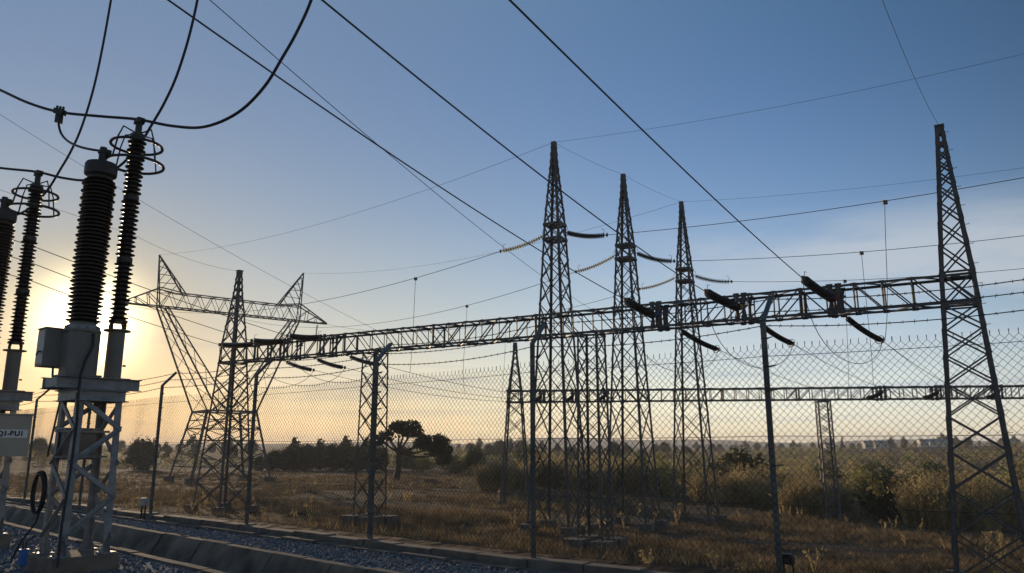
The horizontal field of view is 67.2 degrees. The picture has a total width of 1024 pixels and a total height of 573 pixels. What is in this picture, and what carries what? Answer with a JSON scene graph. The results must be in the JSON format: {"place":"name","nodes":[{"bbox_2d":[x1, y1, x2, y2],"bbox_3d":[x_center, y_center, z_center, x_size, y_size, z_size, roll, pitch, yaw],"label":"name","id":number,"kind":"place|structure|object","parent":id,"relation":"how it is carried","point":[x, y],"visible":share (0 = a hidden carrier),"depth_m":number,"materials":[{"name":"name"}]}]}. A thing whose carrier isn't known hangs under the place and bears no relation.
{"place":"outdoors","nodes":[
{"label":"outdoors","id":0,"kind":"place"},
{"bbox_2d":[1,115,375,329],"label":"shield wire","id":1,"kind":"object","parent":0,"point":[189,229],"visible":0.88,"depth_m":35.61,"materials":[{"name":"metal"}]},
{"bbox_2d":[7,493,739,572],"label":"embankment","id":2,"kind":"structure","parent":0,"point":[663,568],"depth_m":12.92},
{"bbox_2d":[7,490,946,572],"bbox_3d":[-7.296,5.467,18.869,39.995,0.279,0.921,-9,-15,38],"label":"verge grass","id":3,"kind":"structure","parent":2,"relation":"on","point":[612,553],"depth_m":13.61,"materials":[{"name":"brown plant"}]},
{"bbox_2d":[210,0,588,307],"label":"shield wire","id":4,"kind":"object","parent":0,"point":[364,133],"visible":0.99,"depth_m":16.30,"materials":[{"name":"metal"}]},
{"bbox_2d":[172,441,809,449],"bbox_3d":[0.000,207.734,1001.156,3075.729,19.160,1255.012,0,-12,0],"label":"hills","id":5,"kind":"structure","parent":0,"point":[552,446],"depth_m":1225.97,"materials":[{"name":"green plant"}]},
{"bbox_2d":[0,446,1023,572],"bbox_3d":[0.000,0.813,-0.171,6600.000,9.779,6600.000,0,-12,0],"label":"ground","id":6,"kind":"structure","parent":0,"point":[845,547],"depth_m":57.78,"materials":[{"name":"brown plant"}]},
{"bbox_2d":[29,437,47,455],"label":"round tree","id":7,"kind":"object","parent":6,"relation":"on","point":[41,446],"visible":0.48,"depth_m":246.64,"materials":[{"name":"green plant"}]},
{"bbox_2d":[120,436,159,469],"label":"round tree","id":8,"kind":"object","parent":6,"relation":"on","point":[147,451],"visible":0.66,"depth_m":145.69,"materials":[{"name":"green plant"}]},
{"bbox_2d":[184,270,258,514],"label":"lattice tower","id":9,"kind":"structure","parent":6,"relation":"on","point":[237,297],"depth_m":47.53,"materials":[{"name":"metal"}]},
{"bbox_2d":[126,255,326,483],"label":"pylon","id":10,"kind":"object","parent":6,"relation":"on","point":[211,298],"visible":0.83,"depth_m":87.98,"materials":[{"name":"metal"}]},
{"bbox_2d":[131,251,499,312],"bbox_3d":[-21.586,0.137,63.840,57.373,4.977,0.032,-11,-16,42],"label":"line conductor","id":11,"kind":"object","parent":10,"relation":"attached to","point":[350,294],"visible":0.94,"depth_m":53.10,"materials":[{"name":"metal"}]},
{"bbox_2d":[245,272,574,327],"bbox_3d":[-14.724,1.554,69.896,0.032,5.254,56.824,10,-16,-40],"label":"line conductor","id":12,"kind":"object","parent":10,"relation":"attached to","point":[417,316],"visible":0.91,"depth_m":60.83,"materials":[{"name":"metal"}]},
{"bbox_2d":[0,503,540,572],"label":"gravel yard","id":13,"kind":"structure","parent":6,"relation":"on","point":[148,562],"depth_m":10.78,"materials":[{"name":"grey gravel"}]},
{"bbox_2d":[0,534,10,548],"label":"concrete plinth","id":14,"kind":"structure","parent":13,"relation":"on","point":[5,539],"depth_m":11.81,"materials":[{"name":"grey concrete"}]},
{"bbox_2d":[0,196,16,337],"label":"instrument transformer","id":15,"kind":"object","parent":14,"relation":"on","point":[8,218],"visible":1,"depth_m":12.55,"materials":[{"name":"ceramic"}]},
{"bbox_2d":[0,0,198,199],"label":"bus cable","id":16,"kind":"object","parent":15,"relation":"attached to","point":[163,103],"visible":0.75,"depth_m":12.66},
{"bbox_2d":[0,390,34,534],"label":"steel support","id":17,"kind":"object","parent":14,"relation":"on","point":[10,401],"visible":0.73,"depth_m":12.11,"materials":[{"name":"metal"}]},
{"bbox_2d":[0,413,34,455],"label":"sign board","id":18,"kind":"object","parent":17,"relation":"attached to","point":[15,431],"visible":1,"depth_m":11.78,"materials":[{"name":"grey metal"}]},
{"bbox_2d":[1,170,59,390],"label":"surge arrester","id":19,"kind":"object","parent":17,"relation":"on","point":[36,190],"visible":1,"depth_m":12.79,"materials":[{"name":"brown ceramic"}]},
{"bbox_2d":[17,0,111,215],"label":"bus cable","id":20,"kind":"object","parent":19,"relation":"attached to","point":[89,102],"visible":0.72,"depth_m":14.77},
{"bbox_2d":[17,535,34,565],"bbox_3d":[-6.413,3.495,10.140,0.160,0.399,0.166,4,-13,-19],"label":"pipe stub","id":21,"kind":"object","parent":13,"relation":"on","point":[23,556],"visible":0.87,"depth_m":10.07,"materials":[{"name":"blue plastic"}]},
{"bbox_2d":[26,549,119,572],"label":"concrete plinth","id":22,"kind":"structure","parent":13,"relation":"on","point":[82,561],"depth_m":9.47,"materials":[{"name":"grey concrete"}]},
{"bbox_2d":[34,146,117,567],"bbox_3d":[-5.726,0.749,10.097,0.895,5.464,0.622,-3,-12,16],"label":"instrument transformer","id":23,"kind":"object","parent":22,"relation":"on","point":[72,348],"visible":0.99,"depth_m":10.12,"materials":[{"name":"black ceramic"}]},
{"bbox_2d":[0,0,312,151],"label":"bus cable","id":24,"kind":"object","parent":23,"relation":"attached to","point":[59,112],"visible":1,"depth_m":10.86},
{"bbox_2d":[32,375,141,558],"bbox_3d":[-5.530,2.291,9.930,0.720,2.190,1.030,-10,-15,39],"label":"steel support","id":25,"kind":"object","parent":22,"relation":"on","point":[99,393],"visible":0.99,"depth_m":9.88,"materials":[{"name":"metal"}]},
{"bbox_2d":[9,470,47,562],"bbox_3d":[-6.040,2.888,9.701,0.340,1.115,0.179,0,-12,0],"label":"cable coil","id":26,"kind":"object","parent":25,"relation":"hanging from","point":[42,474],"visible":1,"depth_m":9.73,"materials":[{"name":"black rubber"}]},
{"bbox_2d":[101,116,164,379],"bbox_3d":[-5.373,-0.586,10.728,0.791,3.770,0.791,0,-12,0],"label":"surge arrester","id":27,"kind":"object","parent":25,"relation":"on","point":[136,154],"visible":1,"depth_m":10.68,"materials":[{"name":"brown ceramic"}]},
{"bbox_2d":[139,498,148,518],"bbox_3d":[-8.626,5.188,18.010,0.230,0.471,0.161,-9,-15,38],"label":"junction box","id":28,"kind":"object","parent":13,"relation":"on","point":[143,502],"visible":1,"depth_m":17.98,"materials":[{"name":"grey metal"}]},
{"bbox_2d":[3,505,403,572],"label":"drain channel","id":29,"kind":"object","parent":13,"relation":"on","point":[201,555],"visible":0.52,"depth_m":12.22,"materials":[{"name":"concrete"}]},
{"bbox_2d":[6,496,670,572],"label":"kerb","id":30,"kind":"structure","parent":13,"relation":"on","point":[502,561],"depth_m":12.89,"materials":[{"name":"concrete"}]},
{"bbox_2d":[0,278,1023,572],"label":"fence","id":31,"kind":"object","parent":30,"relation":"on","point":[532,438],"visible":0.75,"depth_m":11.18,"materials":[{"name":"grey metal"}]},
{"bbox_2d":[263,450,281,469],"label":"round tree","id":32,"kind":"object","parent":6,"relation":"on","point":[270,462],"visible":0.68,"depth_m":140.75,"materials":[{"name":"green plant"}]},
{"bbox_2d":[277,445,296,469],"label":"round tree","id":33,"kind":"object","parent":6,"relation":"on","point":[287,450],"visible":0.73,"depth_m":141.79,"materials":[{"name":"green plant"}]},
{"bbox_2d":[293,443,318,469],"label":"round tree","id":34,"kind":"object","parent":6,"relation":"on","point":[307,453],"visible":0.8,"depth_m":141.68,"materials":[{"name":"green plant"}]},
{"bbox_2d":[310,438,326,469],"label":"loose tree","id":35,"kind":"object","parent":6,"relation":"on","point":[320,452],"visible":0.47,"depth_m":146.05,"materials":[{"name":"green plant"}]},
{"bbox_2d":[319,441,346,469],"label":"round tree","id":36,"kind":"object","parent":6,"relation":"on","point":[338,454],"visible":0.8,"depth_m":142.86,"materials":[{"name":"green plant"}]},
{"bbox_2d":[338,435,353,469],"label":"loose tree","id":37,"kind":"object","parent":6,"relation":"on","point":[347,449],"visible":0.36,"depth_m":146.02,"materials":[{"name":"green plant"}]},
{"bbox_2d":[344,442,368,470],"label":"round tree","id":38,"kind":"object","parent":6,"relation":"on","point":[353,460],"visible":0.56,"depth_m":141.56,"materials":[{"name":"green plant"}]},
{"bbox_2d":[339,350,398,526],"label":"lattice column","id":39,"kind":"structure","parent":6,"relation":"on","point":[375,352],"depth_m":41.15,"materials":[{"name":"metal"}]},
{"bbox_2d":[375,446,391,469],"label":"round tree","id":40,"kind":"object","parent":6,"relation":"on","point":[380,455],"visible":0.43,"depth_m":145.96,"materials":[{"name":"green plant"}]},
{"bbox_2d":[392,446,416,468],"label":"round tree","id":41,"kind":"object","parent":6,"relation":"on","point":[404,461],"visible":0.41,"depth_m":155.31,"materials":[{"name":"green plant"}]},
{"bbox_2d":[376,419,453,479],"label":"acacia tree","id":42,"kind":"object","parent":6,"relation":"on","point":[406,432],"visible":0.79,"depth_m":94.61,"materials":[{"name":"green plant"}]},
{"bbox_2d":[406,455,435,470],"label":"green bush","id":43,"kind":"object","parent":6,"relation":"on","point":[423,461],"visible":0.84,"depth_m":133.62,"materials":[{"name":"green plant"}]},
{"bbox_2d":[440,454,465,473],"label":"green bush","id":44,"kind":"object","parent":6,"relation":"on","point":[454,467],"visible":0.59,"depth_m":124.08,"materials":[{"name":"green plant"}]},
{"bbox_2d":[461,445,487,473],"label":"dark bush","id":45,"kind":"object","parent":6,"relation":"on","point":[467,464],"visible":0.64,"depth_m":119.56,"materials":[{"name":"green plant"}]},
{"bbox_2d":[468,454,522,490],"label":"reed clump","id":46,"kind":"object","parent":6,"relation":"on","point":[486,480],"visible":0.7,"depth_m":76.04,"materials":[{"name":"green plant"}]},
{"bbox_2d":[492,438,509,458],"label":"round tree","id":47,"kind":"object","parent":6,"relation":"on","point":[500,444],"visible":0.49,"depth_m":261.75,"materials":[{"name":"green plant"}]},
{"bbox_2d":[0,440,1023,487],"bbox_3d":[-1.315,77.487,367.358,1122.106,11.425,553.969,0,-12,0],"label":"scrub","id":48,"kind":"object","parent":6,"relation":"on","point":[964,464],"visible":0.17,"depth_m":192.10,"materials":[{"name":"green plant"}]},
{"bbox_2d":[485,459,538,488],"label":"reed clump","id":49,"kind":"object","parent":6,"relation":"on","point":[519,479],"visible":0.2,"depth_m":82.41,"materials":[{"name":"plant"}]},
{"bbox_2d":[496,342,530,506],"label":"lattice tower","id":50,"kind":"structure","parent":6,"relation":"on","point":[515,347],"depth_m":59.66,"materials":[{"name":"metal"}]},
{"bbox_2d":[508,445,543,463],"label":"green bush","id":51,"kind":"object","parent":6,"relation":"on","point":[518,456],"visible":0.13,"depth_m":116.83,"materials":[{"name":"green plant"}]},
{"bbox_2d":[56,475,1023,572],"bbox_3d":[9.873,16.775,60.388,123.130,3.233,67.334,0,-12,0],"label":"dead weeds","id":52,"kind":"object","parent":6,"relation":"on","point":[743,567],"visible":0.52,"depth_m":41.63,"materials":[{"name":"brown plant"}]},
{"bbox_2d":[515,451,575,487],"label":"reed clump","id":53,"kind":"object","parent":6,"relation":"on","point":[553,479],"visible":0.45,"depth_m":87.52,"materials":[{"name":"plant"}]},
{"bbox_2d":[517,141,597,536],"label":"transmission tower","id":54,"kind":"structure","parent":6,"relation":"on","point":[558,223],"depth_m":41.89,"materials":[{"name":"metal"}]},
{"bbox_2d":[500,231,545,252],"bbox_3d":[0.630,-2.578,43.801,2.933,1.118,0.250,-5,-13,23],"label":"insulator string","id":55,"kind":"object","parent":54,"relation":"attached to","point":[520,246],"visible":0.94,"depth_m":43.73,"materials":[{"name":"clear glass"}]},
{"bbox_2d":[563,226,607,238],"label":"insulator string","id":56,"kind":"object","parent":54,"relation":"attached to","point":[583,235],"visible":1,"depth_m":42.15,"materials":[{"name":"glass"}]},
{"bbox_2d":[608,177,1023,234],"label":"line conductor","id":57,"kind":"object","parent":56,"relation":"attached to","point":[820,210],"visible":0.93,"depth_m":36.17,"materials":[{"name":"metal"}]},
{"bbox_2d":[558,54,1021,141],"bbox_3d":[16.927,-9.664,35.632,33.791,0.897,0.015,-7,-14,30],"label":"shield wire","id":58,"kind":"object","parent":54,"relation":"attached to","point":[800,102],"visible":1,"depth_m":37.06,"materials":[{"name":"metal"}]},
{"bbox_2d":[562,462,605,492],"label":"tan thicket","id":59,"kind":"object","parent":6,"relation":"on","point":[574,479],"visible":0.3,"depth_m":80.01,"materials":[{"name":"plant"}]},
{"bbox_2d":[562,331,628,554],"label":"lattice column","id":60,"kind":"structure","parent":6,"relation":"on","point":[599,543],"depth_m":34.74,"materials":[{"name":"metal"}]},
{"bbox_2d":[220,271,977,363],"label":"gantry beam","id":61,"kind":"structure","parent":60,"relation":"on","point":[837,289],"depth_m":34.65,"materials":[{"name":"metal"}]},
{"bbox_2d":[218,338,256,347],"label":"insulator string","id":62,"kind":"object","parent":61,"relation":"attached to","point":[235,345],"visible":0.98,"depth_m":45.51,"materials":[{"name":"ceramic"}]},
{"bbox_2d":[250,335,286,344],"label":"insulator string","id":63,"kind":"object","parent":61,"relation":"attached to","point":[267,341],"visible":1,"depth_m":44.32,"materials":[{"name":"ceramic"}]},
{"bbox_2d":[13,257,250,340],"bbox_3d":[-20.703,-1.403,31.149,0.032,3.604,28.937,-5,-13,24],"label":"overhead conductor","id":64,"kind":"object","parent":63,"relation":"attached to","point":[140,303],"visible":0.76,"depth_m":37.74,"materials":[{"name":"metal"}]},
{"bbox_2d":[286,330,322,340],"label":"insulator string","id":65,"kind":"object","parent":61,"relation":"attached to","point":[293,336],"visible":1,"depth_m":42.91,"materials":[{"name":"ceramic"}]},
{"bbox_2d":[13,240,286,335],"bbox_3d":[-20.027,-2.081,29.814,0.032,4.238,30.565,-7,-14,30],"label":"overhead conductor","id":66,"kind":"object","parent":65,"relation":"attached to","point":[160,293],"visible":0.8,"depth_m":36.25,"materials":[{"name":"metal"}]},
{"bbox_2d":[313,356,345,368],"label":"insulator string","id":67,"kind":"object","parent":61,"relation":"attached to","point":[324,362],"visible":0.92,"depth_m":45.83,"materials":[{"name":"ceramic"}]},
{"bbox_2d":[624,293,657,318],"bbox_3d":[5.520,0.846,33.076,0.350,0.853,2.489,-11,-16,41],"label":"insulator string","id":68,"kind":"object","parent":61,"relation":"attached to","point":[638,307],"visible":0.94,"depth_m":32.85,"materials":[{"name":"ceramic"}]},
{"bbox_2d":[167,0,624,299],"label":"overhead conductor","id":69,"kind":"object","parent":68,"relation":"attached to","point":[214,32],"visible":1,"depth_m":16.94,"materials":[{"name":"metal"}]},
{"bbox_2d":[678,329,719,352],"bbox_3d":[8.478,2.457,35.017,2.729,0.974,0.388,8,-14,-33],"label":"insulator string","id":70,"kind":"object","parent":61,"relation":"hanging from","point":[684,332],"visible":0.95,"depth_m":34.94,"materials":[{"name":"ceramic"}]},
{"bbox_2d":[704,285,743,310],"bbox_3d":[8.566,0.477,31.244,2.693,0.834,0.350,11,-16,-42],"label":"insulator string","id":71,"kind":"object","parent":61,"relation":"attached to","point":[716,297],"visible":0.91,"depth_m":30.96,"materials":[{"name":"ceramic"}]},
{"bbox_2d":[321,0,704,290],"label":"overhead conductor","id":72,"kind":"object","parent":71,"relation":"attached to","point":[381,48],"visible":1,"depth_m":15.60,"materials":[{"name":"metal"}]},
{"bbox_2d":[757,321,794,346],"bbox_3d":[11.389,2.080,33.302,2.591,0.942,0.388,8,-15,-35],"label":"insulator string","id":73,"kind":"object","parent":61,"relation":"hanging from","point":[774,334],"visible":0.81,"depth_m":33.27,"materials":[{"name":"ceramic"}]},
{"bbox_2d":[801,271,837,302],"bbox_3d":[11.736,0.034,29.443,2.687,0.930,0.350,11,-16,-42],"label":"insulator string","id":74,"kind":"object","parent":61,"relation":"attached to","point":[816,288],"visible":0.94,"depth_m":29.15,"materials":[{"name":"ceramic"}]},
{"bbox_2d":[509,0,802,277],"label":"overhead conductor","id":75,"kind":"object","parent":74,"relation":"attached to","point":[573,62],"visible":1,"depth_m":14.39,"materials":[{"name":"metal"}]},
{"bbox_2d":[843,314,884,343],"bbox_3d":[14.413,1.770,31.619,2.751,1.029,0.388,8,-14,-32],"label":"insulator string","id":76,"kind":"object","parent":61,"relation":"attached to","point":[863,330],"visible":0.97,"depth_m":31.51,"materials":[{"name":"ceramic"}]},
{"bbox_2d":[590,454,651,492],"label":"reed clump","id":77,"kind":"object","parent":6,"relation":"on","point":[631,479],"visible":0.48,"depth_m":83.96,"materials":[{"name":"plant"}]},
{"bbox_2d":[598,173,668,531],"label":"transmission tower","id":78,"kind":"structure","parent":6,"relation":"on","point":[622,260],"depth_m":46.09,"materials":[{"name":"metal"}]},
{"bbox_2d":[633,247,674,262],"bbox_3d":[8.582,-1.902,46.588,2.572,1.260,0.300,-6,-13,25],"label":"insulator string","id":79,"kind":"object","parent":78,"relation":"attached to","point":[650,258],"visible":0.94,"depth_m":46.48,"materials":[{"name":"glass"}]},
{"bbox_2d":[693,235,1023,260],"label":"line conductor","id":80,"kind":"object","parent":79,"relation":"attached to","point":[855,252],"visible":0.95,"depth_m":40.90,"materials":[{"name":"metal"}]},
{"bbox_2d":[639,453,680,495],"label":"olive bush","id":81,"kind":"object","parent":6,"relation":"on","point":[661,478],"visible":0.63,"depth_m":81.06,"materials":[{"name":"green plant"}]},
{"bbox_2d":[657,441,671,456],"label":"round tree","id":82,"kind":"object","parent":6,"relation":"on","point":[662,446],"visible":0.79,"depth_m":331.49,"materials":[{"name":"green plant"}]},
{"bbox_2d":[668,456,719,498],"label":"olive bush","id":83,"kind":"object","parent":6,"relation":"on","point":[681,480],"visible":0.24,"depth_m":77.69,"materials":[{"name":"green plant"}]},
{"bbox_2d":[665,201,726,524],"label":"transmission tower","id":84,"kind":"structure","parent":6,"relation":"on","point":[683,269],"depth_m":52.20,"materials":[{"name":"metal"}]},
{"bbox_2d":[677,466,763,506],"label":"tan thicket","id":85,"kind":"object","parent":6,"relation":"on","point":[727,487],"visible":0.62,"depth_m":66.77,"materials":[{"name":"plant"}]},
{"bbox_2d":[694,445,769,484],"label":"dark bush","id":86,"kind":"object","parent":6,"relation":"on","point":[737,460],"visible":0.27,"depth_m":84.91,"materials":[{"name":"green plant"}]},
{"bbox_2d":[714,460,803,487],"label":"reed clump","id":87,"kind":"object","parent":6,"relation":"on","point":[765,475],"visible":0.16,"depth_m":70.70,"materials":[{"name":"plant"}]},
{"bbox_2d":[736,476,789,509],"bbox_3d":[21.952,17.569,65.667,6.056,2.761,5.873,5,-13,-24],"label":"tan thicket","id":88,"kind":"object","parent":6,"relation":"on","point":[761,498],"visible":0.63,"depth_m":64.64,"materials":[{"name":"green plant"}]},
{"bbox_2d":[756,465,832,488],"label":"reed clump","id":89,"kind":"object","parent":6,"relation":"on","point":[800,474],"visible":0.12,"depth_m":71.30,"materials":[{"name":"plant"}]},
{"bbox_2d":[769,474,840,516],"bbox_3d":[22.029,15.685,58.122,5.450,3.342,5.286,6,-14,-28],"label":"tan thicket","id":90,"kind":"object","parent":6,"relation":"on","point":[787,502],"visible":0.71,"depth_m":57.04,"materials":[{"name":"plant"}]},
{"bbox_2d":[801,463,853,487],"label":"green bush","id":91,"kind":"object","parent":6,"relation":"on","point":[829,468],"visible":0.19,"depth_m":94.90,"materials":[{"name":"green plant"}]},
{"bbox_2d":[815,399,844,520],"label":"lattice column","id":92,"kind":"structure","parent":6,"relation":"on","point":[827,514],"depth_m":55.97,"materials":[{"name":"metal"}]},
{"bbox_2d":[505,384,1023,403],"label":"gantry beam","id":93,"kind":"structure","parent":92,"relation":"on","point":[930,389],"depth_m":57.09,"materials":[{"name":"metal"}]},
{"bbox_2d":[803,477,861,511],"bbox_3d":[27.205,17.740,65.647,5.147,2.906,4.992,-1,-12,5],"label":"tan thicket","id":94,"kind":"object","parent":6,"relation":"on","point":[844,501],"visible":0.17,"depth_m":65.00,"materials":[{"name":"green plant"}]},
{"bbox_2d":[842,461,880,500],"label":"olive bush","id":95,"kind":"object","parent":6,"relation":"on","point":[857,479],"visible":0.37,"depth_m":77.32,"materials":[{"name":"green plant"}]},
{"bbox_2d":[866,476,885,520],"bbox_3d":[26.406,15.548,55.857,1.328,3.549,1.448,-7,-14,31],"label":"sapling","id":96,"kind":"object","parent":6,"relation":"on","point":[880,492],"visible":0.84,"depth_m":55.93,"materials":[{"name":"green plant"}]},
{"bbox_2d":[852,461,900,481],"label":"green bush","id":97,"kind":"object","parent":6,"relation":"on","point":[872,466],"visible":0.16,"depth_m":100.29,"materials":[{"name":"green plant"}]},
{"bbox_2d":[848,469,910,519],"bbox_3d":[29.474,16.185,59.895,6.661,3.993,4.849,6,-14,-28],"label":"dark bush","id":98,"kind":"object","parent":6,"relation":"on","point":[870,503],"visible":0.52,"depth_m":59.18,"materials":[{"name":"green plant"}]},
{"bbox_2d":[906,460,957,486],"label":"green bush","id":99,"kind":"object","parent":6,"relation":"on","point":[930,465],"visible":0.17,"depth_m":91.94,"materials":[{"name":"green plant"}]},
{"bbox_2d":[928,439,947,446],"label":"house","id":100,"kind":"structure","parent":6,"relation":"on","point":[935,443],"depth_m":417.14,"materials":[{"name":"paint"}]},
{"bbox_2d":[884,467,1012,531],"bbox_3d":[29.391,14.332,52.020,7.872,4.214,7.635,-5,-13,22],"label":"tan thicket","id":101,"kind":"object","parent":6,"relation":"on","point":[923,513],"visible":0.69,"depth_m":51.04,"materials":[{"name":"plant"}]},
{"bbox_2d":[910,466,1023,527],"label":"tan thicket","id":102,"kind":"object","parent":6,"relation":"on","point":[1011,503],"visible":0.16,"depth_m":53.88,"materials":[{"name":"plant"}]},
{"bbox_2d":[934,123,1023,572],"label":"lattice tower","id":103,"kind":"structure","parent":6,"relation":"on","point":[939,133],"depth_m":27.98,"materials":[{"name":"metal"}]},
{"bbox_2d":[991,461,1023,486],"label":"olive bush","id":104,"kind":"object","parent":6,"relation":"on","point":[1016,468],"visible":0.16,"depth_m":75.84,"materials":[{"name":"green plant"}]},
{"bbox_2d":[0,0,1023,444],"label":"sky","id":105,"kind":"structure","parent":0,"point":[284,163],"materials":[{"name":"blue"}]},
{"bbox_2d":[29,439,1022,447],"bbox_3d":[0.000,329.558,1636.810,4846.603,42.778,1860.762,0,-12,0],"label":"hills","id":106,"kind":"structure","parent":0,"point":[593,442],"depth_m":2109.53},
{"bbox_2d":[782,553,794,572],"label":"floodlight","id":107,"kind":"object","parent":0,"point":[786,556],"visible":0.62,"depth_m":9.23,"materials":[{"name":"black metal"}]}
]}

